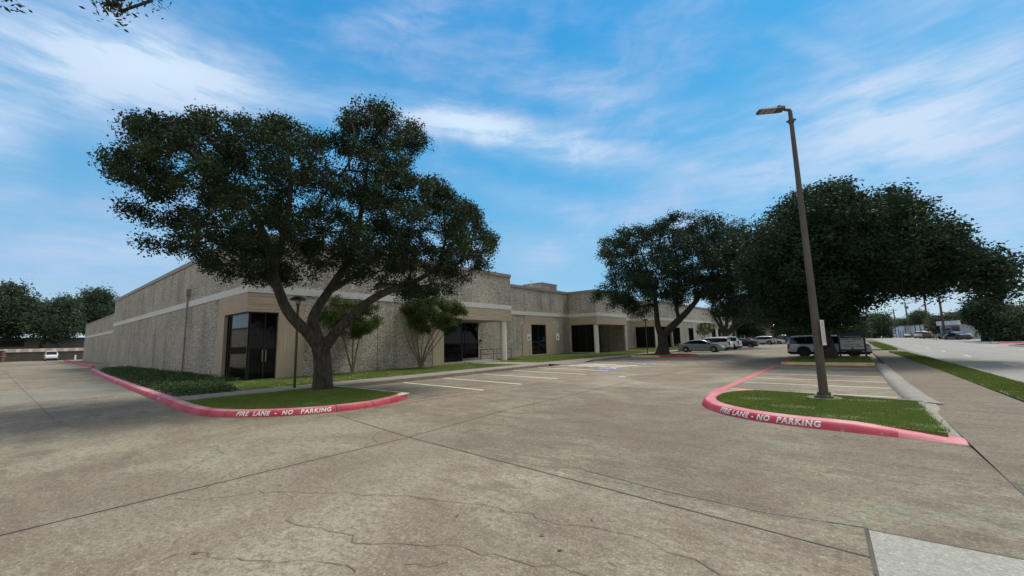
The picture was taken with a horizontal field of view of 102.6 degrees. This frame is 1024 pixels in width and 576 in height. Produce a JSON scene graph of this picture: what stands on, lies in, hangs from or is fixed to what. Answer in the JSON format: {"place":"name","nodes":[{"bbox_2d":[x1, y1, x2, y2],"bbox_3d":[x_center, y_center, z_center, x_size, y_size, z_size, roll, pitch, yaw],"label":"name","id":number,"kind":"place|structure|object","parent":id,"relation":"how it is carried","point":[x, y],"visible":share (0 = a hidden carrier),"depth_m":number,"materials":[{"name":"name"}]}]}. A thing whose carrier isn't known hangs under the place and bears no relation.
{"place":"outdoors","nodes":[
{"label":"outdoors","id":0,"kind":"place"},
{"bbox_2d":[186,386,399,408],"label":"grass","id":1,"kind":"structure","parent":0,"point":[268,400],"depth_m":12.35,"materials":[{"name":"green plant"}]},
{"bbox_2d":[222,363,517,390],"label":"lawn","id":2,"kind":"structure","parent":0,"point":[279,385],"depth_m":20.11,"materials":[{"name":"green plant"}]},
{"bbox_2d":[318,294,384,372],"bbox_3d":[-9.168,2.645,23.143,3.892,4.701,2.594,1,-8,-20],"label":"crepe myrtle","id":3,"kind":"object","parent":2,"relation":"on","point":[360,326],"visible":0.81,"depth_m":23.04,"materials":[{"name":"green plant"}]},
{"bbox_2d":[399,296,468,367],"bbox_3d":[-5.186,2.903,27.443,4.898,5.045,2.813,0,-8,-12],"label":"crepe myrtle","id":4,"kind":"object","parent":2,"relation":"on","point":[450,309],"visible":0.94,"depth_m":27.05,"materials":[{"name":"green plant"}]},
{"bbox_2d":[175,350,683,400],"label":"walkway","id":5,"kind":"structure","parent":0,"point":[382,380],"depth_m":19.72,"materials":[{"name":"concrete"}]},
{"bbox_2d":[289,296,306,387],"bbox_3d":[-8.331,2.079,15.861,0.620,3.550,0.614,-7,-10,39],"label":"garden lamp","id":6,"kind":"object","parent":5,"relation":"on","point":[297,299],"visible":0.98,"depth_m":15.83,"materials":[{"name":"brown metal"}]},
{"bbox_2d":[480,348,511,358],"bbox_3d":[-1.343,5.829,36.017,0.057,0.972,4.001,-8,-10,40],"label":"handrail","id":7,"kind":"object","parent":5,"relation":"on","point":[493,353],"visible":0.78,"depth_m":35.72,"materials":[{"name":"black metal"}]},
{"bbox_2d":[642,319,647,353],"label":"garden lamp","id":8,"kind":"object","parent":5,"relation":"on","point":[644,320],"visible":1,"depth_m":41.81,"materials":[{"name":"black metal"}]},
{"bbox_2d":[0,342,1023,575],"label":"parking lot","id":9,"kind":"structure","parent":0,"point":[681,439],"depth_m":4.97,"materials":[{"name":"concrete"}]},
{"bbox_2d":[0,351,5,361],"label":"dumpster","id":10,"kind":"object","parent":9,"relation":"on","point":[2,355],"visible":1,"depth_m":83.20,"materials":[{"name":"brown"}]},
{"bbox_2d":[0,348,83,361],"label":"boundary wall","id":11,"kind":"structure","parent":9,"relation":"on","point":[14,355],"depth_m":92.82,"materials":[{"name":"concrete"}]},
{"bbox_2d":[43,351,57,360],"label":"parked van","id":12,"kind":"object","parent":9,"relation":"on","point":[50,355],"visible":1,"depth_m":89.72,"materials":[{"name":"white metal"}]},
{"bbox_2d":[0,383,131,406],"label":"concrete patch","id":13,"kind":"object","parent":9,"relation":"on","point":[72,391],"visible":0.88,"depth_m":17.13,"materials":[{"name":"grey concrete"}]},
{"bbox_2d":[63,360,93,366],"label":"red kerb","id":14,"kind":"structure","parent":9,"relation":"on","point":[78,363],"depth_m":56.62,"materials":[{"name":"paint"}]},
{"bbox_2d":[0,0,171,32],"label":"oak tree","id":15,"kind":"object","parent":9,"relation":"on","point":[112,4],"visible":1,"depth_m":4.35,"materials":[{"name":"green plant"}]},
{"bbox_2d":[99,365,239,396],"bbox_3d":[-23.207,5.526,26.241,35.000,0.804,3.568,-8,-10,40],"label":"ground cover","id":16,"kind":"object","parent":9,"relation":"on","point":[172,381],"visible":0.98,"depth_m":19.44,"materials":[{"name":"green plant"}]},
{"bbox_2d":[89,369,406,416],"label":"red kerb","id":17,"kind":"structure","parent":9,"relation":"on","point":[182,405],"depth_m":10.96,"materials":[{"name":"paint"}]},
{"bbox_2d":[339,386,408,395],"bbox_3d":[-5.216,3.578,14.392,5.050,0.026,0.560,-7,-10,39],"label":"kerb white line","id":18,"kind":"object","parent":17,"relation":"on","point":[402,393],"visible":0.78,"depth_m":13.06,"materials":[{"name":"paint"}]},
{"bbox_2d":[30,390,725,574],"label":"pavement cracks","id":19,"kind":"object","parent":9,"relation":"on","point":[409,543],"visible":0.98,"depth_m":3.58,"materials":[{"name":"grey concrete"}]},
{"bbox_2d":[1,355,1023,556],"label":"slab joints","id":20,"kind":"object","parent":9,"relation":"on","point":[1019,487],"visible":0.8,"depth_m":4.65,"materials":[{"name":"grey concrete"}]},
{"bbox_2d":[191,415,836,553],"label":"fallen leaves","id":21,"kind":"object","parent":9,"relation":"on","point":[456,515],"visible":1,"depth_m":3.60,"materials":[{"name":"brown plant"}]},
{"bbox_2d":[382,349,747,405],"bbox_3d":[13.975,5.617,32.571,0.196,0.001,55.300,-7,-10,39],"label":"fire lane line","id":22,"kind":"object","parent":9,"relation":"on","point":[522,384],"visible":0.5,"depth_m":15.64,"materials":[{"name":"red paint"}]},
{"bbox_2d":[548,359,592,364],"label":"kerb ramp","id":23,"kind":"structure","parent":9,"relation":"on","point":[570,362],"depth_m":30.60,"materials":[{"name":"grey concrete"}]},
{"bbox_2d":[597,367,620,369],"bbox_3d":[5.646,4.695,23.933,1.300,0.006,1.500,-7,-10,39],"label":"accessible parking marking","id":24,"kind":"object","parent":9,"relation":"on","point":[605,368],"visible":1,"depth_m":23.86,"materials":[{"name":"blue paint"}]},
{"bbox_2d":[625,363,652,364],"bbox_3d":[8.500,5.085,27.456,1.300,0.006,1.500,-7,-10,39],"label":"accessible parking marking","id":25,"kind":"object","parent":9,"relation":"on","point":[639,364],"visible":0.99,"depth_m":27.27,"materials":[{"name":"blue paint"}]},
{"bbox_2d":[628,355,659,356],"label":"yellow kerb","id":26,"kind":"structure","parent":9,"relation":"on","point":[644,355],"depth_m":37.24,"materials":[{"name":"paint"}]},
{"bbox_2d":[404,360,897,397],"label":"stall lines","id":27,"kind":"object","parent":9,"relation":"on","point":[586,364],"visible":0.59,"depth_m":18.58,"materials":[{"name":"white paint"}]},
{"bbox_2d":[659,353,698,356],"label":"red kerb","id":28,"kind":"structure","parent":9,"relation":"on","point":[679,355],"depth_m":36.30,"materials":[{"name":"paint"}]},
{"bbox_2d":[677,339,725,351],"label":"parked car","id":29,"kind":"object","parent":9,"relation":"on","point":[697,345],"visible":1,"depth_m":45.87,"materials":[{"name":"grey metal"}]},
{"bbox_2d":[703,337,733,349],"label":"parked car","id":30,"kind":"object","parent":9,"relation":"on","point":[727,342],"visible":0.45,"depth_m":49.12,"materials":[{"name":"white metal"}]},
{"bbox_2d":[694,215,764,335],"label":"oak tree","id":31,"kind":"object","parent":9,"relation":"on","point":[725,330],"visible":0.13,"depth_m":60.00,"materials":[{"name":"green plant"}]},
{"bbox_2d":[720,336,741,349],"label":"parked car","id":32,"kind":"object","parent":9,"relation":"on","point":[737,342],"visible":0.34,"depth_m":51.77,"materials":[{"name":"white metal"}]},
{"bbox_2d":[707,366,775,393],"bbox_3d":[10.197,3.734,17.434,0.260,0.001,13.650,-7,-10,39],"label":"fire lane line","id":33,"kind":"object","parent":9,"relation":"on","point":[723,388],"visible":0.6,"depth_m":15.40,"materials":[{"name":"red paint"}]},
{"bbox_2d":[739,338,758,346],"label":"parked car","id":34,"kind":"object","parent":9,"relation":"on","point":[748,343],"visible":0.49,"depth_m":59.50,"materials":[{"name":"black metal"}]},
{"bbox_2d":[732,317,773,338],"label":"tree","id":35,"kind":"object","parent":9,"relation":"on","point":[747,329],"visible":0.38,"depth_m":103.53,"materials":[{"name":"green plant"}]},
{"bbox_2d":[750,336,775,344],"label":"parked car","id":36,"kind":"object","parent":9,"relation":"on","point":[769,340],"visible":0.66,"depth_m":75.26,"materials":[{"name":"white metal"}]},
{"bbox_2d":[748,308,805,337],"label":"tree","id":37,"kind":"object","parent":9,"relation":"on","point":[769,321],"visible":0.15,"depth_m":87.14,"materials":[{"name":"green plant"}]},
{"bbox_2d":[767,325,790,336],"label":"tree","id":38,"kind":"object","parent":9,"relation":"on","point":[772,332],"visible":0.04,"depth_m":112.14,"materials":[{"name":"green plant"}]},
{"bbox_2d":[775,338,785,343],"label":"parked car","id":39,"kind":"object","parent":9,"relation":"on","point":[779,341],"visible":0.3,"depth_m":76.32,"materials":[{"name":"white metal"}]},
{"bbox_2d":[775,335,788,343],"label":"pickup truck","id":40,"kind":"object","parent":9,"relation":"on","point":[784,337],"visible":0.2,"depth_m":78.29,"materials":[{"name":"grey metal"}]},
{"bbox_2d":[778,326,839,337],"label":"tree","id":41,"kind":"object","parent":9,"relation":"on","point":[794,331],"visible":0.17,"depth_m":98.81,"materials":[{"name":"green plant"}]},
{"bbox_2d":[781,362,874,365],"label":"yellow kerb","id":42,"kind":"structure","parent":9,"relation":"on","point":[831,363],"depth_m":22.21,"materials":[{"name":"paint"}]},
{"bbox_2d":[787,334,871,355],"bbox_3d":[23.592,4.305,30.677,4.920,1.652,2.070,-7,-10,39],"label":"suv","id":43,"kind":"object","parent":9,"relation":"on","point":[801,345],"visible":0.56,"depth_m":30.80,"materials":[{"name":"silver metal"}]},
{"bbox_2d":[746,389,922,401],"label":"island kerb","id":44,"kind":"structure","parent":9,"relation":"on","point":[850,396],"depth_m":9.94,"materials":[{"name":"concrete"}]},
{"bbox_2d":[702,389,970,444],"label":"red kerb","id":45,"kind":"structure","parent":9,"relation":"on","point":[710,402],"depth_m":7.46,"materials":[{"name":"paint"}]},
{"bbox_2d":[829,310,878,339],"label":"tree","id":46,"kind":"object","parent":9,"relation":"on","point":[857,327],"visible":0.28,"depth_m":95.92,"materials":[{"name":"green plant"}]},
{"bbox_2d":[726,174,1023,358],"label":"oak tree","id":47,"kind":"object","parent":9,"relation":"on","point":[911,249],"visible":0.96,"depth_m":22.37,"materials":[{"name":"green plant"}]},
{"bbox_2d":[874,363,943,404],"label":"concrete kerb","id":48,"kind":"structure","parent":9,"relation":"on","point":[900,385],"depth_m":12.01,"materials":[{"name":"grey concrete"}]},
{"bbox_2d":[919,402,963,437],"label":"island kerb","id":49,"kind":"structure","parent":9,"relation":"on","point":[935,408],"depth_m":7.73,"materials":[{"name":"concrete"}]},
{"bbox_2d":[869,530,1023,575],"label":"new concrete slab","id":50,"kind":"structure","parent":9,"relation":"on","point":[895,555],"depth_m":3.06,"materials":[{"name":"grey concrete"}]},
{"bbox_2d":[864,528,1021,575],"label":"slab joints","id":51,"kind":"object","parent":50,"relation":"on","point":[872,557],"visible":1,"depth_m":3.21,"materials":[{"name":"grey concrete"}]},
{"bbox_2d":[0,0,1023,337],"label":"sky","id":52,"kind":"structure","parent":0,"point":[569,123],"materials":[{"name":"blue"}]},
{"bbox_2d":[495,351,644,361],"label":"lawn","id":53,"kind":"structure","parent":0,"point":[559,358],"depth_m":38.10,"materials":[{"name":"green plant"}]},
{"bbox_2d":[527,334,530,358],"bbox_3d":[1.538,5.181,36.420,0.300,2.220,0.053,-1,-7,-6],"label":"parking sign","id":54,"kind":"object","parent":53,"relation":"on","point":[528,337],"visible":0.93,"depth_m":36.48,"materials":[{"name":"white metal"}]},
{"bbox_2d":[628,346,677,351],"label":"grass","id":55,"kind":"structure","parent":0,"point":[650,349],"depth_m":56.87,"materials":[{"name":"green plant"}]},
{"bbox_2d":[643,353,691,354],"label":"grass","id":56,"kind":"structure","parent":0,"point":[667,354],"depth_m":38.50,"materials":[{"name":"green plant"}]},
{"bbox_2d":[787,355,873,362],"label":"grass","id":57,"kind":"structure","parent":0,"point":[851,359],"depth_m":24.77,"materials":[{"name":"green plant"}]},
{"bbox_2d":[837,330,866,356],"bbox_3d":[22.586,3.711,27.276,1.420,1.740,0.100,-7,-10,39],"label":"lease sign","id":58,"kind":"object","parent":57,"relation":"on","point":[851,341],"visible":1,"depth_m":27.25,"materials":[{"name":"white"}]},
{"bbox_2d":[716,390,950,436],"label":"lawn","id":59,"kind":"structure","parent":0,"point":[944,433],"depth_m":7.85,"materials":[{"name":"green plant"}]},
{"bbox_2d":[756,105,842,399],"bbox_3d":[7.420,-1.052,10.743,1.214,7.903,0.735,-4,-8,20],"label":"street lamp","id":60,"kind":"object","parent":59,"relation":"on","point":[818,340],"visible":0.91,"depth_m":10.51,"materials":[{"name":"brown metal"}]},
{"bbox_2d":[868,341,897,348],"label":"grass","id":61,"kind":"structure","parent":0,"point":[880,345],"depth_m":47.52,"materials":[{"name":"green plant"}]},
{"bbox_2d":[872,350,915,352],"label":"driveway","id":62,"kind":"structure","parent":0,"point":[888,351],"depth_m":36.69,"materials":[{"name":"concrete"}]},
{"bbox_2d":[865,339,932,357],"bbox_3d":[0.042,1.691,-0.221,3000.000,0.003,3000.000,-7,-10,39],"label":"ground","id":63,"kind":"structure","parent":0,"point":[870,340],"depth_m":42.90,"materials":[{"name":"grey concrete"}]},
{"bbox_2d":[0,278,47,345],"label":"tree","id":64,"kind":"object","parent":63,"relation":"on","point":[16,301],"visible":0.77,"depth_m":102.26,"materials":[{"name":"green plant"}]},
{"bbox_2d":[0,337,84,349],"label":"grey building","id":65,"kind":"structure","parent":63,"relation":"on","point":[27,344],"depth_m":111.83,"materials":[{"name":"grey concrete"}]},
{"bbox_2d":[11,292,92,348],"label":"tree","id":66,"kind":"object","parent":63,"relation":"on","point":[53,326],"visible":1,"depth_m":103.00,"materials":[{"name":"green plant"}]},
{"bbox_2d":[68,281,120,335],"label":"tree","id":67,"kind":"object","parent":63,"relation":"on","point":[100,302],"visible":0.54,"depth_m":114.18,"materials":[{"name":"green plant"}]},
{"bbox_2d":[82,233,752,380],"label":"office building","id":68,"kind":"structure","parent":63,"relation":"on","point":[186,317],"depth_m":30.36,"materials":[{"name":"stone"}]},
{"bbox_2d":[224,312,249,380],"bbox_3d":[-14.166,3.009,21.146,3.070,3.360,0.090,-7,-10,39],"label":"window","id":69,"kind":"structure","parent":68,"relation":"in","point":[236,356],"depth_m":21.08,"materials":[{"name":"black glass"}]},
{"bbox_2d":[246,312,277,380],"bbox_3d":[-12.551,2.905,20.654,0.140,3.360,1.270,-7,-10,39],"label":"door","id":70,"kind":"structure","parent":68,"relation":"in","point":[261,359],"depth_m":20.64,"materials":[{"name":"black glass"}]},
{"bbox_2d":[444,319,461,362],"bbox_3d":[-4.424,3.893,30.455,0.090,3.180,1.930,-7,-10,39],"label":"window","id":71,"kind":"structure","parent":68,"relation":"in","point":[452,340],"depth_m":30.48,"materials":[{"name":"black glass"}]},
{"bbox_2d":[462,323,478,358],"bbox_3d":[-4.745,4.583,35.682,0.090,3.140,5.100,-7,-10,39],"label":"window","id":72,"kind":"structure","parent":68,"relation":"in","point":[469,331],"depth_m":36.83,"materials":[{"name":"black glass"}]},
{"bbox_2d":[531,324,545,354],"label":"window","id":73,"kind":"structure","parent":68,"relation":"in","point":[538,331],"depth_m":45.07,"materials":[{"name":"black glass"}]},
{"bbox_2d":[523,282,556,290],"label":"air conditioner","id":74,"kind":"object","parent":68,"relation":"on","point":[542,285],"visible":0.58,"depth_m":51.23,"materials":[{"name":"grey metal"}]},
{"bbox_2d":[571,324,594,351],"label":"window","id":75,"kind":"structure","parent":68,"relation":"in","point":[582,335],"depth_m":48.89,"materials":[{"name":"black glass"}]},
{"bbox_2d":[635,326,655,347],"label":"window","id":76,"kind":"structure","parent":68,"relation":"in","point":[640,331],"depth_m":63.72,"materials":[{"name":"black glass"}]},
{"bbox_2d":[673,327,680,345],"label":"window","id":77,"kind":"structure","parent":68,"relation":"in","point":[676,332],"depth_m":68.97,"materials":[{"name":"black glass"}]},
{"bbox_2d":[688,328,693,340],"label":"window","id":78,"kind":"structure","parent":68,"relation":"in","point":[691,334],"depth_m":75.26,"materials":[{"name":"black glass"}]},
{"bbox_2d":[865,309,897,337],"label":"tree","id":79,"kind":"object","parent":63,"relation":"on","point":[883,322],"visible":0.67,"depth_m":123.37,"materials":[{"name":"green plant"}]},
{"bbox_2d":[910,352,1023,382],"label":"road kerb","id":80,"kind":"structure","parent":63,"relation":"on","point":[980,370],"depth_m":15.55,"materials":[{"name":"concrete"}]},
{"bbox_2d":[893,316,913,325],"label":"tree","id":81,"kind":"object","parent":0,"point":[901,322],"visible":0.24,"depth_m":164.63,"materials":[{"name":"green plant"}]},
{"bbox_2d":[903,307,931,323],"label":"tree","id":82,"kind":"object","parent":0,"point":[915,315],"visible":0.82,"depth_m":151.68,"materials":[{"name":"green plant"}]},
{"bbox_2d":[863,341,1023,484],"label":"sidewalk","id":83,"kind":"structure","parent":0,"point":[996,445],"depth_m":8.11,"materials":[{"name":"grey concrete"}]},
{"bbox_2d":[870,336,1023,380],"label":"road","id":84,"kind":"structure","parent":0,"point":[994,361],"depth_m":30.79,"materials":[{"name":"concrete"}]},
{"bbox_2d":[892,338,1023,355],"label":"lines","id":85,"kind":"object","parent":84,"relation":"on","point":[972,348],"visible":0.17,"depth_m":36.12,"materials":[{"name":"white paint"}]},
{"bbox_2d":[1008,344,1023,346],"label":"road kerb","id":86,"kind":"structure","parent":84,"relation":"on","point":[1019,345],"depth_m":41.71,"materials":[{"name":"concrete"}]},
{"bbox_2d":[889,351,1023,401],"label":"verge","id":87,"kind":"structure","parent":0,"point":[1008,395],"depth_m":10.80,"materials":[{"name":"green plant"}]},
{"bbox_2d":[920,338,1023,344],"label":"parking lot","id":88,"kind":"structure","parent":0,"point":[972,340],"depth_m":63.09,"materials":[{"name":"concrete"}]},
{"bbox_2d":[904,302,909,324],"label":"utility pole","id":89,"kind":"object","parent":88,"relation":"on","point":[906,307],"visible":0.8,"depth_m":141.49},
{"bbox_2d":[890,324,930,337],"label":"warehouse","id":90,"kind":"structure","parent":88,"relation":"on","point":[903,330],"depth_m":123.26,"materials":[{"name":"white metal"}]},
{"bbox_2d":[923,299,929,331],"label":"utility pole","id":91,"kind":"object","parent":88,"relation":"on","point":[927,320],"visible":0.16,"depth_m":99.30,"materials":[{"name":"wood"}]},
{"bbox_2d":[922,332,936,338],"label":"parked car","id":92,"kind":"object","parent":88,"relation":"on","point":[933,335],"visible":0.94,"depth_m":94.67,"materials":[{"name":"red metal"}]},
{"bbox_2d":[921,312,952,333],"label":"tree","id":93,"kind":"object","parent":88,"relation":"on","point":[934,327],"visible":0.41,"depth_m":103.23,"materials":[{"name":"green plant"}]},
{"bbox_2d":[937,292,945,339],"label":"utility pole","id":94,"kind":"object","parent":88,"relation":"on","point":[942,320],"visible":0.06,"depth_m":81.19,"materials":[{"name":"wood"}]},
{"bbox_2d":[937,330,958,338],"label":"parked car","id":95,"kind":"object","parent":88,"relation":"on","point":[940,336],"visible":0.4,"depth_m":84.11,"materials":[{"name":"blue"}]},
{"bbox_2d":[937,309,970,324],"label":"tree","id":96,"kind":"object","parent":88,"relation":"on","point":[950,314],"visible":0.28,"depth_m":100.88,"materials":[{"name":"green plant"}]},
{"bbox_2d":[944,332,970,339],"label":"parked car","id":97,"kind":"object","parent":88,"relation":"on","point":[957,335],"visible":1,"depth_m":76.37,"materials":[{"name":"blue"}]},
{"bbox_2d":[936,320,989,338],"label":"shed","id":98,"kind":"structure","parent":88,"relation":"on","point":[955,325],"depth_m":81.40,"materials":[{"name":"white metal"}]},
{"bbox_2d":[964,341,999,343],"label":"road kerb","id":99,"kind":"structure","parent":88,"relation":"on","point":[982,342],"depth_m":51.99,"materials":[{"name":"concrete"}]},
{"bbox_2d":[953,294,1013,340],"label":"tree","id":100,"kind":"object","parent":88,"relation":"on","point":[969,312],"visible":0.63,"depth_m":61.45,"materials":[{"name":"green plant"}]},
{"bbox_2d":[977,299,1023,341],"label":"tree","id":101,"kind":"object","parent":88,"relation":"on","point":[1008,318],"visible":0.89,"depth_m":58.58,"materials":[{"name":"green plant"}]},
{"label":"lawn","id":102,"kind":"structure","parent":0,"visible":0},
{"bbox_2d":[696,322,715,339],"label":"crepe myrtle","id":103,"kind":"object","parent":102,"relation":"on","point":[706,329],"visible":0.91,"depth_m":69.85,"materials":[{"name":"green plant"}]},
{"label":"bare soil","id":104,"kind":"structure","parent":0,"visible":0},
{"bbox_2d":[86,90,502,390],"bbox_3d":[-6.948,-1.954,15.668,14.001,11.927,8.734,2,-8,-23],"label":"oak tree","id":105,"kind":"object","parent":104,"relation":"on","point":[211,168],"visible":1,"depth_m":14.09,"materials":[{"name":"green plant"}]},
{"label":"island soil","id":106,"kind":"structure","parent":0,"visible":0},
{"bbox_2d":[585,207,757,354],"bbox_3d":[15.455,-0.420,40.172,17.530,14.085,13.740,-4,-8,18],"label":"oak tree","id":107,"kind":"object","parent":106,"relation":"on","point":[643,279],"visible":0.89,"depth_m":38.30,"materials":[{"name":"green plant"}]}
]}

